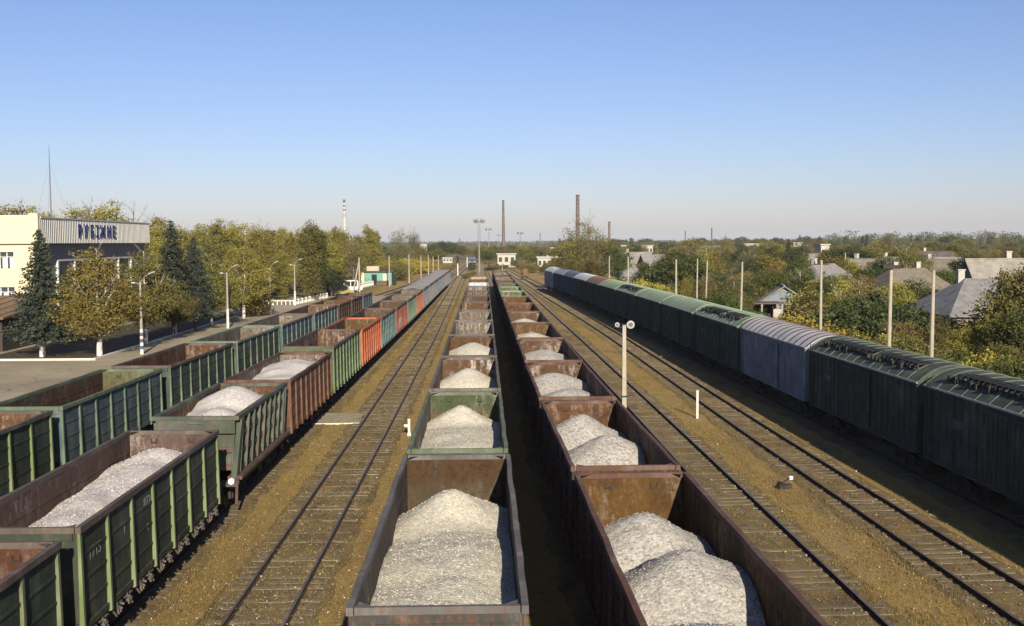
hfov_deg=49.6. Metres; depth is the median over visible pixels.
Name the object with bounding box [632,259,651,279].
birch tree
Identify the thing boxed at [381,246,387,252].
leafy tree
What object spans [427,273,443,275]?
stone load
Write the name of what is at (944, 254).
house
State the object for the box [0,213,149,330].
station building
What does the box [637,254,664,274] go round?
house
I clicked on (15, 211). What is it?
autumn tree
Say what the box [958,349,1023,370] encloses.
shrub
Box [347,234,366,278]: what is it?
poplar tree
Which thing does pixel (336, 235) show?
poplar tree
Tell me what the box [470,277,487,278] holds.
gondola wagon
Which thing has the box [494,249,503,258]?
leafy tree
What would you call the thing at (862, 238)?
spruce tree
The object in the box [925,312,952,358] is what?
autumn tree
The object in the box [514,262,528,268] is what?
shrub
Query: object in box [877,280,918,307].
leafy tree
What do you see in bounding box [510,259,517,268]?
leafy tree
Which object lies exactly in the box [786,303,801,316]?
leafy tree
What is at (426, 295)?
gondola wagon
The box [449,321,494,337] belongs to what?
gondola wagon
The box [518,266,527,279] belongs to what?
wagon
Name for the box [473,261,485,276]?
railway track
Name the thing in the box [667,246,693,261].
leafy tree
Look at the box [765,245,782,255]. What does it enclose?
leafy tree
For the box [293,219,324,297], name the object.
poplar tree
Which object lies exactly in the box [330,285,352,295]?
car
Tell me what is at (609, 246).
half bare tree
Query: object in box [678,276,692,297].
autumn tree
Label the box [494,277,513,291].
gondola wagon
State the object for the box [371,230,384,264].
poplar tree
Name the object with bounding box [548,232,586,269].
half bare tree
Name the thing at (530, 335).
gravel pile
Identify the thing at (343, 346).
gondola wagon
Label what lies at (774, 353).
boxcar
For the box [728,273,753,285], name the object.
leafy tree
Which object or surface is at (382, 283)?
board stack
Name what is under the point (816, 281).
leafy tree
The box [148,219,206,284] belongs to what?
birch tree
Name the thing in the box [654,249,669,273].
half bare tree
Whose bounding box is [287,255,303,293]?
half bare tree
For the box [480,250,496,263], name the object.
leafy tree
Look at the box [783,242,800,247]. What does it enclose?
works building
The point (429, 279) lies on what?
stone load
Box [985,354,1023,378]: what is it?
shrub
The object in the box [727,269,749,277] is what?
leafy tree
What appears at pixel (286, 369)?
gravel pile
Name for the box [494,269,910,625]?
railway track
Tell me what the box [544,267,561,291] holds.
boxcar
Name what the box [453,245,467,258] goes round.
leafy tree
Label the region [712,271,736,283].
shrub
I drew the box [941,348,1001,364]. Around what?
shrub
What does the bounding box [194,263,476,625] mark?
railway track
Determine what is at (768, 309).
house
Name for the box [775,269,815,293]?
birch tree
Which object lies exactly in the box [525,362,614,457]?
gondola wagon
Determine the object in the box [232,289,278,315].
shrub
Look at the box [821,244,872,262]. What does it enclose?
leafy tree
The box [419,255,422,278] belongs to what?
concrete pole
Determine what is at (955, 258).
house
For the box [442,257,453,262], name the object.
works building
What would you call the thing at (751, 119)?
sky
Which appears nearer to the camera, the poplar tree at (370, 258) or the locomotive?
the poplar tree at (370, 258)
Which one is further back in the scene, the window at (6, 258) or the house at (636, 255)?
the house at (636, 255)
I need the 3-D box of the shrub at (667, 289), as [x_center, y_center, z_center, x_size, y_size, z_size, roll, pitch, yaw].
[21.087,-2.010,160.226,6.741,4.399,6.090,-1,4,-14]
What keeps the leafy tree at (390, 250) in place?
on the ground at (548, 603)
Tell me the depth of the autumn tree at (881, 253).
253.23 m
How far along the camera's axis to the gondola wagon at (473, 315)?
102.22 m
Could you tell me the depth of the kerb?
95.73 m
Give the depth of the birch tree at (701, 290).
158.43 m
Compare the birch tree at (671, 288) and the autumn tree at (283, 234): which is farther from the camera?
the autumn tree at (283, 234)
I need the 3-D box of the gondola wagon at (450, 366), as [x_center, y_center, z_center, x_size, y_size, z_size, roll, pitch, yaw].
[-2.178,4.586,54.244,3.127,3.534,14.090,0,4,-1]
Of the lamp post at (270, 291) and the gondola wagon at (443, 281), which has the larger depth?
the gondola wagon at (443, 281)
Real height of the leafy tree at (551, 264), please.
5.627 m
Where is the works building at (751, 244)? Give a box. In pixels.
[735,243,760,248]
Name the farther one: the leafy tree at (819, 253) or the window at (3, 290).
the leafy tree at (819, 253)
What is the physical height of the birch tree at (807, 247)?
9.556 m
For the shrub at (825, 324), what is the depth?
86.59 m
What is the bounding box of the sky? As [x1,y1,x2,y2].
[0,0,1023,242]
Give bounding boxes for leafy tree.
[322,267,348,295]
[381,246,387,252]
[385,245,398,255]
[425,243,441,259]
[426,252,434,258]
[432,249,447,258]
[436,240,450,258]
[446,241,459,256]
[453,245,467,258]
[464,248,471,256]
[472,246,487,261]
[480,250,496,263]
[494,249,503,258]
[497,245,507,250]
[507,245,516,252]
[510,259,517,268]
[514,245,530,258]
[521,249,534,258]
[524,252,538,262]
[529,245,539,253]
[538,245,550,255]
[541,262,549,269]
[548,257,562,266]
[549,249,560,257]
[555,241,571,255]
[598,245,634,276]
[606,238,624,244]
[626,242,643,249]
[629,248,642,251]
[634,238,653,244]
[640,246,713,293]
[641,241,656,248]
[654,248,666,253]
[658,241,669,246]
[659,243,676,253]
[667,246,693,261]
[677,237,712,251]
[701,289,747,310]
[702,276,726,288]
[716,249,736,273]
[719,247,733,254]
[719,278,759,300]
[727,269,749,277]
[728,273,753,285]
[732,236,748,242]
[734,261,768,275]
[743,253,787,274]
[749,269,788,290]
[754,240,784,250]
[754,244,768,261]
[757,266,784,281]
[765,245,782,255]
[768,238,785,242]
[775,250,786,260]
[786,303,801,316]
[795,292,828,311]
[798,253,855,274]
[804,239,819,247]
[804,274,854,291]
[809,244,848,262]
[815,246,852,260]
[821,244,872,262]
[824,240,842,248]
[826,293,868,317]
[838,258,863,276]
[850,274,877,292]
[859,294,918,338]
[862,245,873,254]
[865,247,892,257]
[866,265,886,275]
[870,240,884,246]
[872,321,928,342]
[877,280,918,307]
[884,246,926,263]
[891,331,927,348]
[895,238,905,245]
[915,240,946,250]
[931,268,955,284]
[936,235,958,242]
[943,240,968,251]
[943,244,966,255]
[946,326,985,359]
[947,254,982,270]
[951,238,978,249]
[963,244,972,252]
[964,248,988,256]
[968,262,1023,324]
[974,341,1023,362]
[975,243,993,250]
[978,305,1023,363]
[992,250,1021,257]
[995,246,1012,252]
[1002,246,1022,254]
[1006,241,1021,248]
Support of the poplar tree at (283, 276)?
on the ground at (548, 603)
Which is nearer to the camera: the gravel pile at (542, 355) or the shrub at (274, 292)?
the gravel pile at (542, 355)
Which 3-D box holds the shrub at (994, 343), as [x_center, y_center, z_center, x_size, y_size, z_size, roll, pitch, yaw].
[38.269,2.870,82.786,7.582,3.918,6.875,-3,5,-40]
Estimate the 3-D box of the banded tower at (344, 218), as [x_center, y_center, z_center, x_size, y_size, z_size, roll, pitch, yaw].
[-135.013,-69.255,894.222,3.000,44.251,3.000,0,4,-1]
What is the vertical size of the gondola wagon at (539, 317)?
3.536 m
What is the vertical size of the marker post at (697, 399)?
1.610 m
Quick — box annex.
[0,294,61,351]
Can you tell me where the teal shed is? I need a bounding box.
[361,266,395,284]
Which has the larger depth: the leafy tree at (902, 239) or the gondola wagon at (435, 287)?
the leafy tree at (902, 239)
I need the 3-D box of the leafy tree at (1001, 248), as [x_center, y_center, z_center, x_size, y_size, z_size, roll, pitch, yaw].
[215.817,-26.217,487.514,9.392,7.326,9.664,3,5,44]
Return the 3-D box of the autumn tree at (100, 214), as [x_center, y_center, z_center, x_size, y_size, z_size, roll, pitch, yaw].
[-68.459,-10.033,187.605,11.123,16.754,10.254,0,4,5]
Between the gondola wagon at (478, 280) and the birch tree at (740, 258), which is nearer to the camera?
the gondola wagon at (478, 280)
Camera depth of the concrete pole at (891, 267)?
69.24 m
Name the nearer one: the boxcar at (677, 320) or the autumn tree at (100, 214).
the boxcar at (677, 320)
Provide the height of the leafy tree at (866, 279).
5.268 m
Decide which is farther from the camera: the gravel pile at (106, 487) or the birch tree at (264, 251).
the birch tree at (264, 251)
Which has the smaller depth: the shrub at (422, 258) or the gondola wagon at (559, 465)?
the gondola wagon at (559, 465)
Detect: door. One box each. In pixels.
[372,274,376,284]
[392,274,395,284]
[773,309,780,318]
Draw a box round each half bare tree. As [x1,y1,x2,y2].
[64,197,105,219]
[115,199,156,275]
[244,216,285,265]
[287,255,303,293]
[337,231,367,278]
[339,236,377,279]
[387,225,411,257]
[407,224,423,259]
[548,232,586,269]
[554,212,610,272]
[578,224,619,276]
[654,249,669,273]
[689,243,719,279]
[706,241,717,253]
[709,250,728,272]
[713,233,734,252]
[733,245,760,272]
[916,247,939,270]
[931,242,951,250]
[973,245,991,257]
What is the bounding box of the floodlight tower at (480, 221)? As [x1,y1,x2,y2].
[472,219,484,271]
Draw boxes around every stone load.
[402,284,427,288]
[410,281,431,284]
[416,278,436,281]
[423,275,440,278]
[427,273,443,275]
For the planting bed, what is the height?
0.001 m
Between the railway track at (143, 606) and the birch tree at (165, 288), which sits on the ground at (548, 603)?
the railway track at (143, 606)
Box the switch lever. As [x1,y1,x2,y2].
[777,476,792,489]
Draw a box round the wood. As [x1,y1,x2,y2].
[291,230,1023,248]
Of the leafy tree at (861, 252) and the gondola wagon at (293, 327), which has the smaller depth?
the gondola wagon at (293, 327)
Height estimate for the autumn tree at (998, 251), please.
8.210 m
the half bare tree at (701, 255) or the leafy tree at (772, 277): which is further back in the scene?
the half bare tree at (701, 255)
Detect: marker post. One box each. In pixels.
[404,419,410,435]
[696,390,698,418]
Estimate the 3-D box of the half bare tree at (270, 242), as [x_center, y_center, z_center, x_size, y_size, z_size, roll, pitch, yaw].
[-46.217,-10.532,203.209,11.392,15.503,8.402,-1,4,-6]
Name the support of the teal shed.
on the ground at (548, 603)
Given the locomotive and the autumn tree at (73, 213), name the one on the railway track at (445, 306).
the locomotive
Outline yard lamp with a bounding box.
[614,321,634,407]
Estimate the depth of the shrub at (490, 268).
379.33 m
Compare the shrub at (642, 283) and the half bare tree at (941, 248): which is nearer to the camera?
the shrub at (642, 283)
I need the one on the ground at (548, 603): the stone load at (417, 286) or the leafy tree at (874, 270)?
the leafy tree at (874, 270)
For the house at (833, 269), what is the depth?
171.19 m
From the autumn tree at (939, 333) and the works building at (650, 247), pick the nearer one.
the autumn tree at (939, 333)
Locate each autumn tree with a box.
[0,198,44,214]
[0,206,17,214]
[22,205,56,217]
[52,203,99,219]
[86,206,129,221]
[92,199,128,221]
[140,212,169,283]
[183,234,228,282]
[189,218,241,303]
[226,220,258,269]
[241,240,273,291]
[258,256,281,292]
[271,227,292,240]
[275,229,301,280]
[295,224,326,254]
[305,232,353,295]
[419,249,426,257]
[484,245,495,260]
[513,250,519,260]
[557,252,586,271]
[582,255,607,276]
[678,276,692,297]
[686,275,695,295]
[723,245,734,272]
[730,242,752,264]
[772,251,784,263]
[783,248,797,261]
[785,242,808,269]
[786,254,810,277]
[791,269,807,291]
[794,266,815,278]
[806,281,822,296]
[811,271,840,299]
[839,271,856,288]
[864,255,883,271]
[873,245,895,257]
[878,237,892,247]
[880,233,894,244]
[910,252,929,270]
[920,282,935,294]
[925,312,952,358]
[942,315,966,361]
[975,315,996,353]
[986,248,1001,257]
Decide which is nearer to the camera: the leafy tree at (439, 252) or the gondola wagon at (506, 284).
the gondola wagon at (506, 284)
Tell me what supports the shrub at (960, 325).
on the ground at (548, 603)
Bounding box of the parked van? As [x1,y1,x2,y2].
[339,280,361,291]
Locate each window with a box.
[0,252,13,268]
[0,287,14,294]
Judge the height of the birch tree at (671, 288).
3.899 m
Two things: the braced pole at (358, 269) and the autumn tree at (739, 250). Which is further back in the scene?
the autumn tree at (739, 250)
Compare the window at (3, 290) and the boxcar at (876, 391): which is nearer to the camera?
the boxcar at (876, 391)
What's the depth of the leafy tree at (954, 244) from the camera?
427.45 m
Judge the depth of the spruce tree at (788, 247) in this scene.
321.36 m
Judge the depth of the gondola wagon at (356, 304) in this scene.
127.94 m
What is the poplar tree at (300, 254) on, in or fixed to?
on the ground at (548, 603)
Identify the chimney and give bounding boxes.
[502,200,504,245]
[576,195,579,244]
[608,222,610,240]
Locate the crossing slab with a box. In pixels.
[303,413,362,423]
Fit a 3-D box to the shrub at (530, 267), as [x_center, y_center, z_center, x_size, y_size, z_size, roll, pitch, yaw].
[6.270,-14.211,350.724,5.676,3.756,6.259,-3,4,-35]
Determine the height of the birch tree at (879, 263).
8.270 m
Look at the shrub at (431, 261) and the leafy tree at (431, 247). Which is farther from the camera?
the leafy tree at (431, 247)
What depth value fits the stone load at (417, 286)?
151.76 m
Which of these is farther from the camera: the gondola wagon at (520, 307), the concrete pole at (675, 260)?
the concrete pole at (675, 260)
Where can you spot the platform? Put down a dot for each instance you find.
(17, 378)
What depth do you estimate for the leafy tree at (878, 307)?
85.73 m
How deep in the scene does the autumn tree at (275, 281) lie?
184.05 m
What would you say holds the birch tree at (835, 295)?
on the ground at (548, 603)
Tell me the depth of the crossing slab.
62.68 m
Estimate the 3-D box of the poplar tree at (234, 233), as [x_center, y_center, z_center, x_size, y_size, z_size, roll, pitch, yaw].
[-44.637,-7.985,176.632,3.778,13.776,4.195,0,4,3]
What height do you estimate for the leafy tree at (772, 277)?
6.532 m
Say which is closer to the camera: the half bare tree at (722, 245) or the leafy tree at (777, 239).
the half bare tree at (722, 245)
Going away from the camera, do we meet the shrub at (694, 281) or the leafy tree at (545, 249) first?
the shrub at (694, 281)
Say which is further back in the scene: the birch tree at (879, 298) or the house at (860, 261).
the house at (860, 261)
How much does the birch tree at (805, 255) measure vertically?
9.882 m
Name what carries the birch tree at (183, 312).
on the platform
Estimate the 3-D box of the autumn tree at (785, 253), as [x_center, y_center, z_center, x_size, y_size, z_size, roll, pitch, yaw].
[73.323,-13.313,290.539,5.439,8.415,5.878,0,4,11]
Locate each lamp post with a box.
[131,271,154,353]
[220,264,237,327]
[269,261,277,314]
[290,258,301,304]
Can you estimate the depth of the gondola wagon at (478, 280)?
185.71 m
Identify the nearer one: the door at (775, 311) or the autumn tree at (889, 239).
the door at (775, 311)
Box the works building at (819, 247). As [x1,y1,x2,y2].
[813,244,830,252]
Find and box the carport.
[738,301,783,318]
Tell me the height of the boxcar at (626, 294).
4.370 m
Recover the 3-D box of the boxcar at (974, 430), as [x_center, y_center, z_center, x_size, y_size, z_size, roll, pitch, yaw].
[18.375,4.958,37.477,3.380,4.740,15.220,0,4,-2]
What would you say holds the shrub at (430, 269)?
on the ground at (548, 603)
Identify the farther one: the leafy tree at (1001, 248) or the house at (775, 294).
the leafy tree at (1001, 248)
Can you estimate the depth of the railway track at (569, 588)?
40.68 m
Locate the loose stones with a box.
[136,343,1023,625]
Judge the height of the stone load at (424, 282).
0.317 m
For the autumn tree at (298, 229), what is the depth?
242.64 m
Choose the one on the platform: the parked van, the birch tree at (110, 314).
the birch tree at (110, 314)
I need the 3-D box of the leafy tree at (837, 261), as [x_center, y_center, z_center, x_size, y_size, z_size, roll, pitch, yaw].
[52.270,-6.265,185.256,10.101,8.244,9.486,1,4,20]
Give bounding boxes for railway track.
[108,262,469,625]
[145,261,468,429]
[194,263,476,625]
[373,261,465,295]
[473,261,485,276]
[483,265,595,625]
[494,264,1023,625]
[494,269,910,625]
[505,267,1023,548]
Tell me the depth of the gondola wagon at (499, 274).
215.47 m
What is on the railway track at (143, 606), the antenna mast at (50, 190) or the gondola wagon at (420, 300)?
the gondola wagon at (420, 300)
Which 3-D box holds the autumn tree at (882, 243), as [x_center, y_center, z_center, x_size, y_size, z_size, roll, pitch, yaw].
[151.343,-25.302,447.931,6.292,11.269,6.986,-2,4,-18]
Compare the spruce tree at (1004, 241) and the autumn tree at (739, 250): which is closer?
the autumn tree at (739, 250)
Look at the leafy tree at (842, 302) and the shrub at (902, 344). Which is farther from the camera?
the leafy tree at (842, 302)
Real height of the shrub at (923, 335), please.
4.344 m
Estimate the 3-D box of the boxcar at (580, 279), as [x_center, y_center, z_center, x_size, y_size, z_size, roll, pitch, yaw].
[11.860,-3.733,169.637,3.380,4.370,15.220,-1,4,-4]
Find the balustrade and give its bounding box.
[268,293,327,304]
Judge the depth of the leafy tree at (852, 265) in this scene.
190.59 m
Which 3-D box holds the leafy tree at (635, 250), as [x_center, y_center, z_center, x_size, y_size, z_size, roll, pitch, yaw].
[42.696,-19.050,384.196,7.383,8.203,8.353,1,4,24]
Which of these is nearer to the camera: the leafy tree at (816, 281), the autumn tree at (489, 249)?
the leafy tree at (816, 281)
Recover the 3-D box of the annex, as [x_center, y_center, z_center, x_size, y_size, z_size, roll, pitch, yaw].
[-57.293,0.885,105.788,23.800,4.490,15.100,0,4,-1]
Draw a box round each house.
[535,256,551,265]
[612,264,638,282]
[621,249,652,265]
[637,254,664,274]
[756,284,797,318]
[784,253,817,261]
[787,258,852,280]
[847,254,887,272]
[872,262,950,290]
[883,253,907,266]
[906,269,1001,350]
[917,248,954,258]
[926,254,956,272]
[933,257,960,261]
[954,251,1023,285]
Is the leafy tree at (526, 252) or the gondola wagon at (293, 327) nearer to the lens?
the gondola wagon at (293, 327)
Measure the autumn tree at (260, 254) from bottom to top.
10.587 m
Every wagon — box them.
[0,369,162,468]
[0,410,54,496]
[0,430,220,625]
[0,541,63,625]
[111,343,233,410]
[151,382,288,506]
[190,326,279,374]
[224,352,332,450]
[242,314,312,351]
[280,305,337,330]
[281,329,360,407]
[309,300,350,319]
[322,317,381,377]
[326,296,362,314]
[338,292,372,308]
[346,308,396,356]
[346,454,528,625]
[365,301,407,342]
[380,294,416,331]
[392,289,423,320]
[401,285,429,311]
[406,391,507,458]
[415,279,438,300]
[421,276,441,296]
[426,282,433,305]
[429,357,500,391]
[440,274,444,292]
[441,335,496,356]
[443,272,447,289]
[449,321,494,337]
[454,310,492,328]
[458,302,491,311]
[461,295,490,302]
[464,290,489,294]
[466,286,488,290]
[467,282,488,285]
[469,279,487,282]
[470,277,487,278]
[492,271,507,282]
[493,273,509,286]
[494,275,510,289]
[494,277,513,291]
[495,280,516,298]
[497,283,518,302]
[498,286,522,309]
[500,291,527,314]
[501,296,533,324]
[504,303,540,336]
[507,312,549,351]
[511,323,562,374]
[517,339,582,406]
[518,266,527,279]
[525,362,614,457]
[541,400,680,554]
[574,472,829,625]
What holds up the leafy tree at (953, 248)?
on the ground at (548, 603)
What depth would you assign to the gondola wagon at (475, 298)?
130.04 m
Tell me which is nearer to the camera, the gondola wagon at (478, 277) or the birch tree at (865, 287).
the birch tree at (865, 287)
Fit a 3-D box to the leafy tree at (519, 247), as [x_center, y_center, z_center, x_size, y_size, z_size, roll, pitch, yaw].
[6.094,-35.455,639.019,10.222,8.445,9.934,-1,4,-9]
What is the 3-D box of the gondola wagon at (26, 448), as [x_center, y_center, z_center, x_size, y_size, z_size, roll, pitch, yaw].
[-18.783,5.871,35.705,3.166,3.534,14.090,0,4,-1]
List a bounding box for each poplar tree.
[148,219,170,289]
[187,224,208,257]
[203,219,227,305]
[215,226,232,301]
[220,241,241,291]
[226,221,240,250]
[232,224,246,290]
[245,223,268,296]
[260,229,273,264]
[267,229,280,294]
[269,230,287,271]
[271,247,293,298]
[284,232,300,293]
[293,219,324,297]
[297,230,308,292]
[307,225,330,295]
[328,225,345,272]
[336,229,350,279]
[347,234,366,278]
[360,225,378,272]
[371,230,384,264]
[863,235,868,247]
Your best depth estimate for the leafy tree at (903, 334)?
80.61 m
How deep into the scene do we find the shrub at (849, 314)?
85.86 m
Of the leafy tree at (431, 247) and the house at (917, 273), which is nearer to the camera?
the house at (917, 273)
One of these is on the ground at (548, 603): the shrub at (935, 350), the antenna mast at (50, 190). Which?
the shrub at (935, 350)
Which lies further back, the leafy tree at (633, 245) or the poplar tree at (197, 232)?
the leafy tree at (633, 245)
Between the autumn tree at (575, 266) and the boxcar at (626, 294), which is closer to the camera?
the boxcar at (626, 294)
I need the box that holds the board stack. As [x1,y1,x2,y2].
[376,281,388,284]
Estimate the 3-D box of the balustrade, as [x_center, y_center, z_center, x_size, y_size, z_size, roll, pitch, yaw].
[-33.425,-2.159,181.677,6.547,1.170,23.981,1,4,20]
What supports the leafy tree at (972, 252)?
on the ground at (548, 603)
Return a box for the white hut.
[496,253,515,266]
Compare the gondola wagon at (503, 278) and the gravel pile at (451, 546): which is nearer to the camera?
the gravel pile at (451, 546)
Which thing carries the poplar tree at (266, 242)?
on the ground at (548, 603)
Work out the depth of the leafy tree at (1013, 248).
441.24 m
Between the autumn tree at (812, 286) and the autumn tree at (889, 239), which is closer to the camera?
the autumn tree at (812, 286)
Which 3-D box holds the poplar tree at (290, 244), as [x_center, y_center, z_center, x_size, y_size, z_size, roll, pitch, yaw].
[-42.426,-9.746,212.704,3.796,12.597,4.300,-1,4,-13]
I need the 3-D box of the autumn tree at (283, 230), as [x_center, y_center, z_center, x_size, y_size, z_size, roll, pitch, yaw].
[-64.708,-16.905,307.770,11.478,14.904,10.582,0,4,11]
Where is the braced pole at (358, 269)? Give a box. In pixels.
[353,258,360,291]
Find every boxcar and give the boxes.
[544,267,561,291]
[553,269,572,294]
[563,271,582,299]
[573,273,596,304]
[586,276,614,310]
[599,279,631,318]
[616,283,652,327]
[636,289,681,340]
[661,295,718,360]
[694,304,766,383]
[739,317,844,417]
[808,336,970,473]
[923,367,1023,509]
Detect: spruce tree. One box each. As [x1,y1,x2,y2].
[0,229,81,356]
[147,220,204,333]
[182,237,225,329]
[782,239,790,255]
[860,235,864,247]
[1001,234,1007,246]
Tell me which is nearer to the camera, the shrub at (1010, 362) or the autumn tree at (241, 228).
the shrub at (1010, 362)
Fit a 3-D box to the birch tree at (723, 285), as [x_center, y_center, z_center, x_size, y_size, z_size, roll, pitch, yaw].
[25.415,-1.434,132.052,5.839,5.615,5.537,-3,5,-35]
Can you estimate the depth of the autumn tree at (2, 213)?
172.33 m
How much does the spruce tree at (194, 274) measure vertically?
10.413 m
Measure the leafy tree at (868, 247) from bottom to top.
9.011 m
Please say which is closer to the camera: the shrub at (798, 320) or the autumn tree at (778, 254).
the shrub at (798, 320)
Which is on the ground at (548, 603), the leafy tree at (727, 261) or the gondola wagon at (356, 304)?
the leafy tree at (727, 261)
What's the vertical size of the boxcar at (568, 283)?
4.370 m
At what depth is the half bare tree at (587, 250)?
214.25 m
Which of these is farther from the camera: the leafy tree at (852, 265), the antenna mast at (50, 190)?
the leafy tree at (852, 265)
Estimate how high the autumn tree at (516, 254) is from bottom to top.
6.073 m
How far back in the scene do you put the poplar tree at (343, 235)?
244.35 m
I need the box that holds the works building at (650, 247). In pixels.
[616,245,653,251]
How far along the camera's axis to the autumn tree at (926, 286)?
146.79 m
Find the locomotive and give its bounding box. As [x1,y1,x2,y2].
[469,255,475,263]
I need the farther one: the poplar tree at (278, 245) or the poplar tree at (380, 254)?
the poplar tree at (380, 254)
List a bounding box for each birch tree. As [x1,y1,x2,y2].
[36,244,161,355]
[107,239,188,344]
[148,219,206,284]
[156,279,199,334]
[195,254,247,325]
[209,241,277,318]
[242,232,277,273]
[321,225,365,271]
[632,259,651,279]
[664,284,674,292]
[693,274,717,299]
[696,244,728,277]
[704,283,746,297]
[719,280,758,310]
[733,251,750,266]
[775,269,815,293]
[784,243,811,263]
[804,244,813,252]
[811,286,859,317]
[818,274,839,291]
[843,276,875,296]
[860,289,893,312]
[869,255,892,276]
[886,244,928,268]
[910,244,926,250]
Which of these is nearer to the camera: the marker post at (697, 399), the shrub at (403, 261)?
the marker post at (697, 399)
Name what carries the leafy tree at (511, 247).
on the ground at (548, 603)
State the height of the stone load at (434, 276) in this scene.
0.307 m
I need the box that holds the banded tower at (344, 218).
[343,199,345,232]
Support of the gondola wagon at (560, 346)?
on the railway track at (569, 588)
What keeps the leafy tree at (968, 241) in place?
on the ground at (548, 603)
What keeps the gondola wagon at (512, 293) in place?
on the railway track at (569, 588)
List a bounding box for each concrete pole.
[389,256,389,286]
[408,255,409,282]
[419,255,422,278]
[624,257,631,282]
[671,259,680,293]
[696,258,697,297]
[705,260,707,297]
[740,262,742,309]
[814,260,828,329]
[880,264,900,346]
[929,270,934,356]
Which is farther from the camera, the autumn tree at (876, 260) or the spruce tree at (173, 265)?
the autumn tree at (876, 260)
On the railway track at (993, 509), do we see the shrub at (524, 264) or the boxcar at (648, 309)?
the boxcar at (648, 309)
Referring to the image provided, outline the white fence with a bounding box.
[360,281,373,287]
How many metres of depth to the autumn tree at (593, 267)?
199.54 m
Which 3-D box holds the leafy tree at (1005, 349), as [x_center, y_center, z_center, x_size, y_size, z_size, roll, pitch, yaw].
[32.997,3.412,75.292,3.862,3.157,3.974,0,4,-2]
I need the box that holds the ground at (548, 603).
[148,241,1023,625]
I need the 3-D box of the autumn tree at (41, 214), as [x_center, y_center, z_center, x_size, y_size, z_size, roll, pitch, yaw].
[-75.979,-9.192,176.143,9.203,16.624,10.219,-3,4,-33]
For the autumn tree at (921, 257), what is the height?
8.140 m
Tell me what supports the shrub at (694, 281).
on the ground at (548, 603)
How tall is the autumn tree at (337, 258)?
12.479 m
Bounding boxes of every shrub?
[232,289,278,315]
[271,284,300,295]
[364,260,398,270]
[379,260,412,280]
[381,255,404,261]
[387,260,418,279]
[396,258,419,273]
[405,258,435,273]
[411,254,433,260]
[419,259,437,272]
[422,258,439,268]
[461,273,471,278]
[468,265,477,269]
[484,267,495,270]
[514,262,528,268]
[523,263,540,272]
[623,274,667,285]
[630,276,668,289]
[654,285,679,292]
[690,294,713,301]
[691,268,735,290]
[701,275,769,299]
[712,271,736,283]
[722,304,766,315]
[772,278,862,311]
[772,310,830,326]
[778,311,856,335]
[782,286,853,324]
[795,312,871,339]
[797,286,942,339]
[829,265,881,287]
[849,330,952,360]
[868,322,951,356]
[868,329,916,345]
[871,277,940,299]
[872,334,950,355]
[881,335,965,360]
[934,312,980,341]
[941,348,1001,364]
[953,298,1022,342]
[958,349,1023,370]
[967,353,1021,371]
[980,336,1020,364]
[983,354,1022,374]
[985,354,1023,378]
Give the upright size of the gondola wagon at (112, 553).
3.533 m
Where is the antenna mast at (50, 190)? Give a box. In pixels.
[37,154,68,216]
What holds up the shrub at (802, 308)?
on the ground at (548, 603)
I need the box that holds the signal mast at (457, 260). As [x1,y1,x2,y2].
[456,256,458,275]
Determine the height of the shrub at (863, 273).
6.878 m
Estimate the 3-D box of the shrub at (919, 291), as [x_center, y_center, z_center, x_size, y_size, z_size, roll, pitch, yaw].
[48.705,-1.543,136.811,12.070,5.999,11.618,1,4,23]
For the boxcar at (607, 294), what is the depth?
139.06 m
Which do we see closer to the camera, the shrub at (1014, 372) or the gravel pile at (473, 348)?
the shrub at (1014, 372)
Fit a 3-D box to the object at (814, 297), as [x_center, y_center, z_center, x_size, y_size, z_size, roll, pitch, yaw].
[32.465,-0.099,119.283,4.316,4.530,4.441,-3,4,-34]
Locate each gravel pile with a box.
[28,448,181,526]
[187,386,263,415]
[252,359,314,379]
[370,488,515,605]
[420,405,500,448]
[440,368,495,387]
[449,342,492,354]
[512,318,535,322]
[517,333,547,336]
[524,350,567,359]
[534,373,594,396]
[556,414,646,470]
[604,511,765,625]
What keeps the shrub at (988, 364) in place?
on the ground at (548, 603)
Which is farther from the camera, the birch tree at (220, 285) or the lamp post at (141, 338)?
the birch tree at (220, 285)
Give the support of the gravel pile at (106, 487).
in the gondola wagon at (112, 553)
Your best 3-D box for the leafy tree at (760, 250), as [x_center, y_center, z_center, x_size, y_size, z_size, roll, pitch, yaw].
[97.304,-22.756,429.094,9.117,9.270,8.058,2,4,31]
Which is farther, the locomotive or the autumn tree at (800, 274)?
the locomotive
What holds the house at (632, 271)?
on the ground at (548, 603)
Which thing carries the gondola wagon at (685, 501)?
on the railway track at (569, 588)
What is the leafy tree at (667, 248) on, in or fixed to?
on the ground at (548, 603)
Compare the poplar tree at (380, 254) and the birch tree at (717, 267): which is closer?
the birch tree at (717, 267)
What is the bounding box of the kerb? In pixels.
[0,314,240,360]
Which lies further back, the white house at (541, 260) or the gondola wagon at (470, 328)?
the white house at (541, 260)
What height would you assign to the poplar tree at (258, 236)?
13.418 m
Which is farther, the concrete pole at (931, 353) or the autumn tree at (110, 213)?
the autumn tree at (110, 213)
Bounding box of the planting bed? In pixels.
[0,314,238,358]
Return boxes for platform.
[0,296,386,401]
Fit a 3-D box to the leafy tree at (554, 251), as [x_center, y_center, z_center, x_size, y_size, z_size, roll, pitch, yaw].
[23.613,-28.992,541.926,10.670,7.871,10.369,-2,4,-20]
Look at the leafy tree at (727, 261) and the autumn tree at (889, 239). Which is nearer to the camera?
the leafy tree at (727, 261)
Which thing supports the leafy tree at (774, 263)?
on the ground at (548, 603)
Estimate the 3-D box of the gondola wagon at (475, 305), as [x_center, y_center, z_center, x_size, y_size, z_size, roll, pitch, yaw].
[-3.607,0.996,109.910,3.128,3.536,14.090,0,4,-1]

